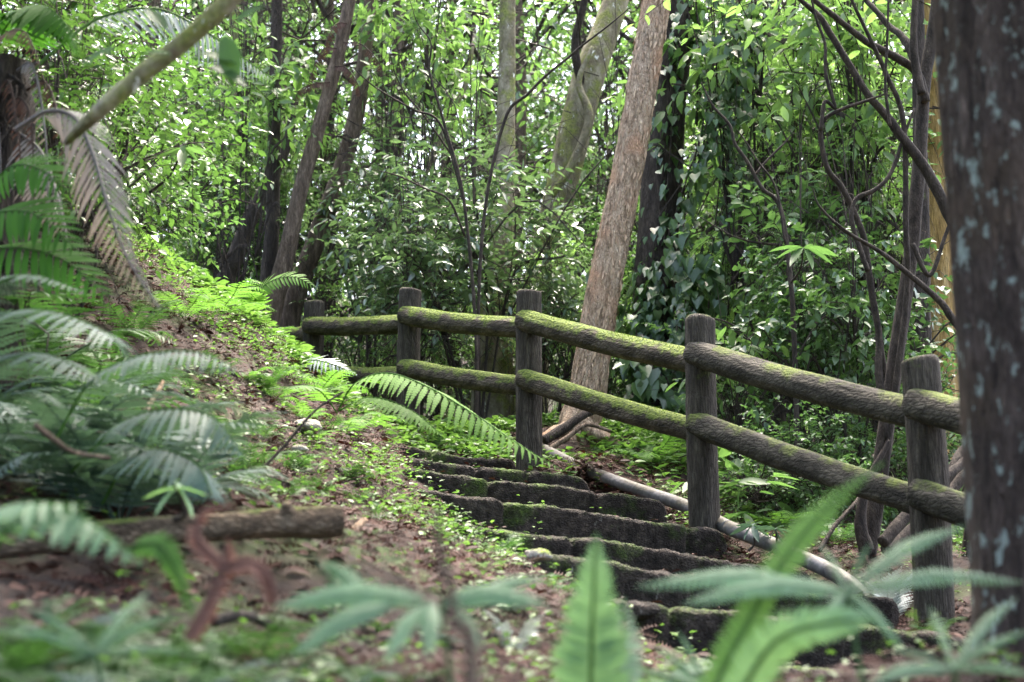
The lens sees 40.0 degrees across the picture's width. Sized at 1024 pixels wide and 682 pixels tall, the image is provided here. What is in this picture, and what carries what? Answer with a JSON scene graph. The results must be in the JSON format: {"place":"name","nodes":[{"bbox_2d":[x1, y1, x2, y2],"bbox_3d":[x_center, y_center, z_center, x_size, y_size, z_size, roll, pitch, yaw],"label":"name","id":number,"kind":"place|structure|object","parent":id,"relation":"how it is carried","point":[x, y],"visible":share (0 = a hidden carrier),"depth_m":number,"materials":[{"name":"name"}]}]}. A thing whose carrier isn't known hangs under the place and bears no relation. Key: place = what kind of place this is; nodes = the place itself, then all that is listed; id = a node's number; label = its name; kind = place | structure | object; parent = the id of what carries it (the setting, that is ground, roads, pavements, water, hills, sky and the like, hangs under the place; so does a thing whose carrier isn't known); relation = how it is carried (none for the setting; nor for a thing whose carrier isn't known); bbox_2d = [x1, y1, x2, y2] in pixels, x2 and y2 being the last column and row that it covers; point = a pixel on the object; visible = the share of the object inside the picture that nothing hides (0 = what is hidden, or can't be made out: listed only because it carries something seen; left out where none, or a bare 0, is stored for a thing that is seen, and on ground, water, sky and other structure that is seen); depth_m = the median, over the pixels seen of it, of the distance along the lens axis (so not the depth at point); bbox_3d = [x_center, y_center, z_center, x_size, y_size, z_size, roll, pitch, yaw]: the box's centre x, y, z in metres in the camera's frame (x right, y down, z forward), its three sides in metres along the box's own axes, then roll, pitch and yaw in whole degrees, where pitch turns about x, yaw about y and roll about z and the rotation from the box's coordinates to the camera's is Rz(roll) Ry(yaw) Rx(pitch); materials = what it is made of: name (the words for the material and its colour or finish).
{"place":"outdoors","nodes":[
{"label":"outdoors","id":0,"kind":"place"},
{"bbox_2d":[0,593,107,631],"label":"fern","id":1,"kind":"object","parent":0,"point":[28,623],"visible":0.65,"depth_m":2.68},
{"bbox_2d":[4,0,911,320],"label":"sky","id":2,"kind":"structure","parent":0,"point":[552,12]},
{"bbox_2d":[0,183,1023,681],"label":"ground","id":3,"kind":"structure","parent":0,"point":[290,582],"depth_m":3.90,"materials":[{"name":"brown plant"}]},
{"bbox_2d":[0,632,107,681],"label":"fern","id":4,"kind":"object","parent":3,"relation":"on","point":[15,653],"visible":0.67,"depth_m":2.12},
{"bbox_2d":[0,291,108,361],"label":"fern","id":5,"kind":"object","parent":3,"relation":"on","point":[37,305],"visible":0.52,"depth_m":4.79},
{"bbox_2d":[0,309,109,404],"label":"fern","id":6,"kind":"object","parent":3,"relation":"on","point":[4,331],"visible":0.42,"depth_m":4.43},
{"bbox_2d":[0,274,143,386],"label":"fern","id":7,"kind":"object","parent":3,"relation":"on","point":[46,356],"visible":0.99,"depth_m":3.39,"materials":[{"name":"plant"}]},
{"bbox_2d":[0,501,144,566],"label":"fern","id":8,"kind":"object","parent":3,"relation":"on","point":[44,516],"visible":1,"depth_m":1.94,"materials":[{"name":"plant"}]},
{"bbox_2d":[0,627,152,681],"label":"fern","id":9,"kind":"object","parent":3,"relation":"on","point":[74,661],"visible":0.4,"depth_m":2.24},
{"bbox_2d":[0,381,155,451],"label":"fern","id":10,"kind":"object","parent":3,"relation":"on","point":[9,410],"visible":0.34,"depth_m":4.24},
{"bbox_2d":[0,616,162,673],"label":"fern","id":11,"kind":"object","parent":3,"relation":"on","point":[127,624],"visible":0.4,"depth_m":2.30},
{"bbox_2d":[0,590,188,681],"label":"fern","id":12,"kind":"object","parent":3,"relation":"on","point":[131,630],"visible":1,"depth_m":1.87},
{"bbox_2d":[23,271,174,368],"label":"fern","id":13,"kind":"object","parent":3,"relation":"on","point":[80,351],"visible":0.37,"depth_m":5.44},
{"bbox_2d":[0,366,203,439],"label":"fern","id":14,"kind":"object","parent":3,"relation":"on","point":[107,402],"visible":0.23,"depth_m":4.67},
{"bbox_2d":[0,0,206,212],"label":"shrub","id":15,"kind":"object","parent":3,"relation":"on","point":[98,35],"visible":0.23,"depth_m":6.87,"materials":[{"name":"green plant"}]},
{"bbox_2d":[0,0,219,361],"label":"shrub","id":16,"kind":"object","parent":3,"relation":"on","point":[54,147],"visible":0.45,"depth_m":5.96,"materials":[{"name":"green plant"}]},
{"bbox_2d":[0,391,220,489],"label":"fern","id":17,"kind":"object","parent":3,"relation":"on","point":[13,454],"visible":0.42,"depth_m":3.91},
{"bbox_2d":[3,345,218,419],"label":"fern","id":18,"kind":"object","parent":3,"relation":"on","point":[166,401],"visible":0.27,"depth_m":4.92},
{"bbox_2d":[46,619,184,680],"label":"fern","id":19,"kind":"object","parent":3,"relation":"on","point":[146,653],"visible":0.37,"depth_m":2.41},
{"bbox_2d":[0,391,250,513],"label":"fern","id":20,"kind":"object","parent":3,"relation":"on","point":[83,435],"visible":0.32,"depth_m":3.77,"materials":[{"name":"plant"}]},
{"bbox_2d":[0,0,267,282],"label":"shrub","id":21,"kind":"object","parent":3,"relation":"on","point":[187,119],"visible":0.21,"depth_m":7.39,"materials":[{"name":"green plant"}]},
{"bbox_2d":[0,5,273,402],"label":"tree fern","id":22,"kind":"object","parent":3,"relation":"on","point":[21,179],"visible":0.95,"depth_m":4.22,"materials":[{"name":"dark bark"},{"name":"green fern leaf"}]},
{"bbox_2d":[87,300,186,342],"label":"fern","id":23,"kind":"object","parent":3,"relation":"on","point":[139,321],"visible":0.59,"depth_m":6.44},
{"bbox_2d":[52,628,224,681],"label":"fern","id":24,"kind":"object","parent":3,"relation":"on","point":[189,658],"visible":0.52,"depth_m":2.33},
{"bbox_2d":[0,422,278,518],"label":"fern","id":25,"kind":"object","parent":3,"relation":"on","point":[137,491],"visible":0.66,"depth_m":3.69,"materials":[{"name":"plant"}]},
{"bbox_2d":[0,664,280,681],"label":"fern","id":26,"kind":"object","parent":3,"relation":"on","point":[209,675],"visible":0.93,"depth_m":1.94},
{"bbox_2d":[48,85,249,286],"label":"shrub","id":27,"kind":"object","parent":3,"relation":"on","point":[179,247],"visible":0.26,"depth_m":9.78,"materials":[{"name":"green plant"}]},
{"bbox_2d":[56,350,242,504],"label":"fern","id":28,"kind":"object","parent":3,"relation":"on","point":[179,468],"visible":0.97,"depth_m":3.33,"materials":[{"name":"plant"}]},
{"bbox_2d":[16,406,297,509],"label":"fern","id":29,"kind":"object","parent":3,"relation":"on","point":[212,457],"visible":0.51,"depth_m":3.98,"materials":[{"name":"plant"}]},
{"bbox_2d":[124,530,194,618],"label":"fern","id":30,"kind":"object","parent":3,"relation":"on","point":[166,554],"visible":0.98,"depth_m":2.17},
{"bbox_2d":[63,0,265,145],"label":"leaning branch","id":31,"kind":"object","parent":3,"relation":"on","point":[227,54],"visible":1,"depth_m":3.35,"materials":[{"name":"green plant"}]},
{"bbox_2d":[58,0,273,287],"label":"shrub","id":32,"kind":"object","parent":3,"relation":"on","point":[226,162],"visible":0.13,"depth_m":11.02,"materials":[{"name":"green plant"}]},
{"bbox_2d":[0,501,344,558],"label":"fallen log","id":33,"kind":"object","parent":3,"relation":"on","point":[287,519],"visible":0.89,"depth_m":3.35,"materials":[{"name":"wood"}]},
{"bbox_2d":[123,634,258,677],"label":"fern","id":34,"kind":"object","parent":3,"relation":"on","point":[211,659],"visible":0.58,"depth_m":2.54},
{"bbox_2d":[88,0,358,279],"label":"tree","id":35,"kind":"object","parent":3,"relation":"on","point":[155,5],"visible":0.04,"depth_m":16.46,"materials":[{"name":"green plant"}]},
{"bbox_2d":[183,278,275,315],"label":"fern","id":36,"kind":"object","parent":3,"relation":"on","point":[241,292],"visible":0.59,"depth_m":8.09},
{"bbox_2d":[129,0,330,298],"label":"shrub","id":37,"kind":"object","parent":3,"relation":"on","point":[212,210],"visible":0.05,"depth_m":15.29,"materials":[{"name":"green plant"}]},
{"bbox_2d":[182,504,279,641],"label":"fern","id":38,"kind":"object","parent":3,"relation":"on","point":[229,566],"visible":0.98,"depth_m":1.97,"materials":[{"name":"plant"}]},
{"bbox_2d":[156,0,327,319],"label":"shrub","id":39,"kind":"object","parent":3,"relation":"on","point":[284,99],"visible":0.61,"depth_m":12.50,"materials":[{"name":"green plant"}]},
{"bbox_2d":[155,614,373,672],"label":"fern","id":40,"kind":"object","parent":3,"relation":"on","point":[272,627],"visible":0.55,"depth_m":2.58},
{"bbox_2d":[255,0,282,294],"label":"tree","id":41,"kind":"object","parent":3,"relation":"on","point":[270,249],"visible":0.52,"depth_m":12.92,"materials":[{"name":"brown plant"}]},
{"bbox_2d":[182,71,360,359],"bbox_3d":[-2.592,-0.822,14.939,2.324,4.537,1.666,-7,-12,33],"label":"shrub","id":42,"kind":"object","parent":3,"relation":"on","point":[252,274],"visible":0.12,"depth_m":14.88,"materials":[{"name":"green plant"}]},
{"bbox_2d":[158,0,418,403],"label":"tree","id":43,"kind":"object","parent":3,"relation":"on","point":[328,149],"visible":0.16,"depth_m":15.51,"materials":[{"name":"green plant"}]},
{"bbox_2d":[174,0,531,413],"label":"tree","id":44,"kind":"object","parent":3,"relation":"on","point":[327,11],"visible":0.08,"depth_m":17.68,"materials":[{"name":"green plant"}]},
{"bbox_2d":[207,0,530,287],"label":"tree","id":45,"kind":"object","parent":3,"relation":"on","point":[232,260],"visible":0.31,"depth_m":14.01,"materials":[{"name":"green plant"}]},
{"bbox_2d":[280,0,464,327],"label":"tree","id":46,"kind":"object","parent":3,"relation":"on","point":[356,115],"visible":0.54,"depth_m":13.18,"materials":[{"name":"brown plant"}]},
{"bbox_2d":[259,0,488,327],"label":"tree","id":47,"kind":"object","parent":3,"relation":"on","point":[287,249],"visible":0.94,"depth_m":12.40,"materials":[{"name":"brown plant"}]},
{"bbox_2d":[173,0,574,421],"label":"tree","id":48,"kind":"object","parent":3,"relation":"on","point":[553,19],"visible":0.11,"depth_m":16.42,"materials":[{"name":"green plant"}]},
{"bbox_2d":[289,184,474,414],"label":"shrub","id":49,"kind":"object","parent":3,"relation":"on","point":[348,349],"visible":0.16,"depth_m":13.08,"materials":[{"name":"green plant"}]},
{"bbox_2d":[275,1,489,422],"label":"shrub","id":50,"kind":"object","parent":3,"relation":"on","point":[358,192],"visible":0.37,"depth_m":12.89,"materials":[{"name":"green plant"}]},
{"bbox_2d":[313,83,499,419],"bbox_3d":[-0.836,-0.451,11.303,1.483,3.259,1.951,0,-10,0],"label":"shrub","id":51,"kind":"object","parent":3,"relation":"on","point":[378,274],"visible":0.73,"depth_m":11.06,"materials":[{"name":"green plant"}]},
{"bbox_2d":[270,560,548,681],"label":"fern","id":52,"kind":"object","parent":3,"relation":"on","point":[498,593],"visible":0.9,"depth_m":1.70,"materials":[{"name":"plant"}]},
{"bbox_2d":[341,0,499,420],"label":"tree","id":53,"kind":"object","parent":3,"relation":"on","point":[426,90],"visible":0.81,"depth_m":13.16,"materials":[{"name":"green plant"}]},
{"bbox_2d":[283,372,561,471],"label":"fern","id":54,"kind":"object","parent":3,"relation":"on","point":[400,407],"visible":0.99,"depth_m":6.06,"materials":[{"name":"plant"}]},
{"bbox_2d":[356,229,515,421],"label":"shrub","id":55,"kind":"object","parent":3,"relation":"on","point":[456,353],"visible":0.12,"depth_m":12.70,"materials":[{"name":"green plant"}]},
{"bbox_2d":[253,0,634,420],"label":"tree","id":56,"kind":"object","parent":3,"relation":"on","point":[467,159],"visible":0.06,"depth_m":19.43,"materials":[{"name":"green plant"}]},
{"bbox_2d":[433,503,478,681],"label":"plant stalk","id":57,"kind":"object","parent":3,"relation":"on","point":[466,628],"visible":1,"depth_m":1.27,"materials":[{"name":"brown plant"}]},
{"bbox_2d":[7,0,908,416],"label":"distant wood","id":58,"kind":"object","parent":3,"relation":"on","point":[419,122],"depth_m":33.53,"materials":[{"name":"green plant"}]},
{"bbox_2d":[320,0,606,419],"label":"tree","id":59,"kind":"object","parent":3,"relation":"on","point":[536,75],"visible":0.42,"depth_m":15.07,"materials":[{"name":"green plant"}]},
{"bbox_2d":[333,0,615,420],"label":"shrub","id":60,"kind":"object","parent":3,"relation":"on","point":[555,228],"visible":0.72,"depth_m":11.39,"materials":[{"name":"green plant"}]},
{"bbox_2d":[336,0,630,414],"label":"tree","id":61,"kind":"object","parent":3,"relation":"on","point":[543,82],"visible":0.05,"depth_m":24.05,"materials":[{"name":"green plant"}]},
{"bbox_2d":[355,0,629,436],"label":"bare shrub","id":62,"kind":"object","parent":3,"relation":"on","point":[449,149],"visible":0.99,"depth_m":9.86,"materials":[{"name":"brown plant"}]},
{"bbox_2d":[470,0,515,419],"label":"tree","id":63,"kind":"object","parent":3,"relation":"on","point":[499,403],"visible":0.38,"depth_m":12.54,"materials":[{"name":"grey plant"}]},
{"bbox_2d":[0,164,1022,681],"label":"ground cover","id":64,"kind":"object","parent":3,"relation":"on","point":[304,354],"visible":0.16,"depth_m":7.83,"materials":[{"name":"plant"}]},
{"bbox_2d":[327,0,707,420],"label":"tree","id":65,"kind":"object","parent":3,"relation":"on","point":[551,28],"visible":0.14,"depth_m":17.75,"materials":[{"name":"green plant"}]},
{"bbox_2d":[480,157,627,420],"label":"shrub","id":66,"kind":"object","parent":3,"relation":"on","point":[563,314],"visible":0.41,"depth_m":11.45,"materials":[{"name":"green plant"}]},
{"bbox_2d":[497,140,636,434],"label":"shrub","id":67,"kind":"object","parent":3,"relation":"on","point":[583,277],"visible":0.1,"depth_m":12.57,"materials":[{"name":"green plant"}]},
{"bbox_2d":[513,0,628,420],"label":"tree","id":68,"kind":"object","parent":3,"relation":"on","point":[581,94],"visible":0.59,"depth_m":13.67,"materials":[{"name":"grey plant"}]},
{"bbox_2d":[436,0,742,418],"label":"tree","id":69,"kind":"object","parent":3,"relation":"on","point":[602,96],"visible":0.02,"depth_m":20.29,"materials":[{"name":"green plant"}]},
{"bbox_2d":[547,532,645,681],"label":"fern","id":70,"kind":"object","parent":3,"relation":"on","point":[592,649],"visible":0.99,"depth_m":1.98,"materials":[{"name":"plant"}]},
{"bbox_2d":[523,0,685,421],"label":"tree","id":71,"kind":"object","parent":3,"relation":"on","point":[604,164],"visible":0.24,"depth_m":15.47,"materials":[{"name":"green plant"}]},
{"bbox_2d":[542,0,671,444],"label":"tree","id":72,"kind":"object","parent":3,"relation":"on","point":[590,369],"visible":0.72,"depth_m":10.10,"materials":[{"name":"brown plant"}]},
{"bbox_2d":[280,287,966,629],"bbox_3d":[0.091,0.647,8.229,0.701,2.906,9.292,7,-12,-34],"label":"log fence","id":73,"kind":"object","parent":3,"relation":"on","point":[923,409],"visible":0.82,"depth_m":7.25,"materials":[{"name":"brown wood"}]},
{"bbox_2d":[520,0,729,419],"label":"tree","id":74,"kind":"object","parent":3,"relation":"on","point":[594,226],"visible":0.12,"depth_m":13.38,"materials":[{"name":"green plant"}]},
{"bbox_2d":[475,0,781,430],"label":"tree","id":75,"kind":"object","parent":3,"relation":"on","point":[542,121],"visible":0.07,"depth_m":17.69,"materials":[{"name":"green plant"}]},
{"bbox_2d":[632,0,692,405],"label":"tree","id":76,"kind":"object","parent":3,"relation":"on","point":[652,204],"visible":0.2,"depth_m":11.50,"materials":[{"name":"green plant"}]},
{"bbox_2d":[611,240,739,413],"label":"climbing vine","id":77,"kind":"object","parent":76,"relation":"attached to","point":[649,380],"visible":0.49,"depth_m":10.81,"materials":[{"name":"green plant"}]},
{"bbox_2d":[617,0,779,393],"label":"climbing vine","id":78,"kind":"object","parent":76,"relation":"attached to","point":[709,133],"visible":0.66,"depth_m":11.12,"materials":[{"name":"green plant"}]},
{"bbox_2d":[383,442,968,681],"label":"stone stairway","id":79,"kind":"object","parent":3,"relation":"on","point":[639,549],"visible":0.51,"depth_m":6.15,"materials":[{"name":"stone"}]},
{"bbox_2d":[542,444,870,595],"bbox_3d":[0.955,1.032,7.546,0.176,1.319,3.716,4,-11,-23],"label":"fallen branch","id":80,"kind":"object","parent":3,"relation":"on","point":[813,563],"visible":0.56,"depth_m":7.62,"materials":[{"name":"bark"},{"name":"wood"}]},
{"bbox_2d":[618,70,824,427],"bbox_3d":[2.142,-0.720,12.898,2.536,5.434,2.118,-2,-10,9],"label":"shrub","id":81,"kind":"object","parent":3,"relation":"on","point":[706,247],"visible":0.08,"depth_m":12.73,"materials":[{"name":"green plant"}]},
{"bbox_2d":[598,0,861,453],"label":"shrub","id":82,"kind":"object","parent":3,"relation":"on","point":[710,57],"visible":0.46,"depth_m":11.16,"materials":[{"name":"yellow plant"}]},
{"bbox_2d":[665,289,800,493],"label":"shrub","id":83,"kind":"object","parent":3,"relation":"on","point":[739,388],"visible":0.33,"depth_m":9.05,"materials":[{"name":"green plant"}]},
{"bbox_2d":[604,280,861,462],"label":"shrub","id":84,"kind":"object","parent":3,"relation":"on","point":[728,389],"visible":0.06,"depth_m":10.62,"materials":[{"name":"green plant"}]},
{"bbox_2d":[670,437,821,530],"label":"shrub","id":85,"kind":"object","parent":3,"relation":"on","point":[750,481],"visible":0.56,"depth_m":8.04,"materials":[{"name":"green plant"}]},
{"bbox_2d":[701,82,799,446],"bbox_3d":[1.496,-0.435,8.796,0.570,2.505,0.076,0,-10,0],"label":"sapling","id":86,"kind":"object","parent":3,"relation":"on","point":[789,270],"visible":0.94,"depth_m":8.83,"materials":[{"name":"brown plant"}]},
{"bbox_2d":[647,32,911,457],"bbox_3d":[2.807,-0.356,11.776,3.448,4.470,2.787,0,-10,0],"label":"tree","id":87,"kind":"object","parent":3,"relation":"on","point":[696,96],"visible":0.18,"depth_m":11.47,"materials":[{"name":"green plant"}]},
{"bbox_2d":[675,0,896,433],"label":"shrub","id":88,"kind":"object","parent":3,"relation":"on","point":[687,152],"visible":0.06,"depth_m":13.10,"materials":[{"name":"green plant"}]},
{"bbox_2d":[674,165,901,477],"bbox_3d":[2.051,-0.081,10.014,1.443,2.489,1.404,-5,-11,26],"label":"tree","id":89,"kind":"object","parent":3,"relation":"on","point":[736,202],"visible":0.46,"depth_m":9.96,"materials":[{"name":"green plant"}]},
{"bbox_2d":[695,461,883,681],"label":"fern","id":90,"kind":"object","parent":3,"relation":"on","point":[826,625],"visible":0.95,"depth_m":1.84,"materials":[{"name":"plant"}]},
{"bbox_2d":[679,0,911,463],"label":"shrub","id":91,"kind":"object","parent":3,"relation":"on","point":[703,222],"visible":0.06,"depth_m":12.36,"materials":[{"name":"green plant"}]},
{"bbox_2d":[624,0,968,558],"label":"tree","id":92,"kind":"object","parent":3,"relation":"on","point":[868,516],"visible":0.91,"depth_m":7.28,"materials":[{"name":"brown plant"}]},
{"bbox_2d":[712,114,891,503],"bbox_3d":[1.951,-0.087,9.357,1.403,3.031,0.941,9,-13,-39],"label":"shrub","id":93,"kind":"object","parent":3,"relation":"on","point":[763,311],"visible":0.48,"depth_m":9.26,"materials":[{"name":"green plant"}]},
{"bbox_2d":[718,23,887,459],"bbox_3d":[2.186,-0.274,10.920,1.235,4.202,1.561,4,-11,-19],"label":"shrub","id":94,"kind":"object","parent":3,"relation":"on","point":[749,293],"visible":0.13,"depth_m":10.78,"materials":[{"name":"green plant"}]},
{"bbox_2d":[683,0,931,353],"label":"tree","id":95,"kind":"object","parent":3,"relation":"on","point":[925,227],"visible":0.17,"depth_m":9.65,"materials":[{"name":"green plant"}]},
{"bbox_2d":[718,395,898,532],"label":"shrub","id":96,"kind":"object","parent":3,"relation":"on","point":[775,501],"visible":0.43,"depth_m":8.22,"materials":[{"name":"green plant"}]},
{"bbox_2d":[637,526,1023,681],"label":"fern","id":97,"kind":"object","parent":3,"relation":"on","point":[771,585],"visible":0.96,"depth_m":1.91,"materials":[{"name":"plant"}]},
{"bbox_2d":[713,0,954,478],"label":"shrub","id":98,"kind":"object","parent":3,"relation":"on","point":[781,155],"visible":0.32,"depth_m":10.65,"materials":[{"name":"green plant"}]},
{"bbox_2d":[720,306,958,522],"bbox_3d":[2.220,0.676,9.488,2.088,1.880,1.744,1,-10,-3],"label":"shrub","id":99,"kind":"object","parent":3,"relation":"on","point":[853,433],"visible":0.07,"depth_m":9.30,"materials":[{"name":"green plant"}]},
{"bbox_2d":[752,0,937,494],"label":"shrub","id":100,"kind":"object","parent":3,"relation":"on","point":[805,50],"visible":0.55,"depth_m":10.42,"materials":[{"name":"green plant"}]},
{"bbox_2d":[736,91,958,517],"bbox_3d":[2.212,-0.022,9.057,1.739,3.067,1.167,0,-10,-1],"label":"shrub","id":101,"kind":"object","parent":3,"relation":"on","point":[853,299],"visible":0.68,"depth_m":8.99,"materials":[{"name":"green plant"}]},
{"bbox_2d":[811,319,963,536],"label":"shrub","id":102,"kind":"object","parent":3,"relation":"on","point":[954,444],"visible":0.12,"depth_m":8.57,"materials":[{"name":"green plant"}]},
{"bbox_2d":[924,0,958,458],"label":"tree","id":103,"kind":"object","parent":3,"relation":"on","point":[938,222],"visible":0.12,"depth_m":10.37,"materials":[{"name":"brown plant"}]},
{"bbox_2d":[870,598,1023,681],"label":"fern","id":104,"kind":"object","parent":3,"relation":"on","point":[905,670],"visible":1,"depth_m":1.75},
{"bbox_2d":[933,0,1023,671],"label":"tree","id":105,"kind":"object","parent":3,"relation":"on","point":[979,53],"visible":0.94,"depth_m":2.98,"materials":[{"name":"brown plant"}]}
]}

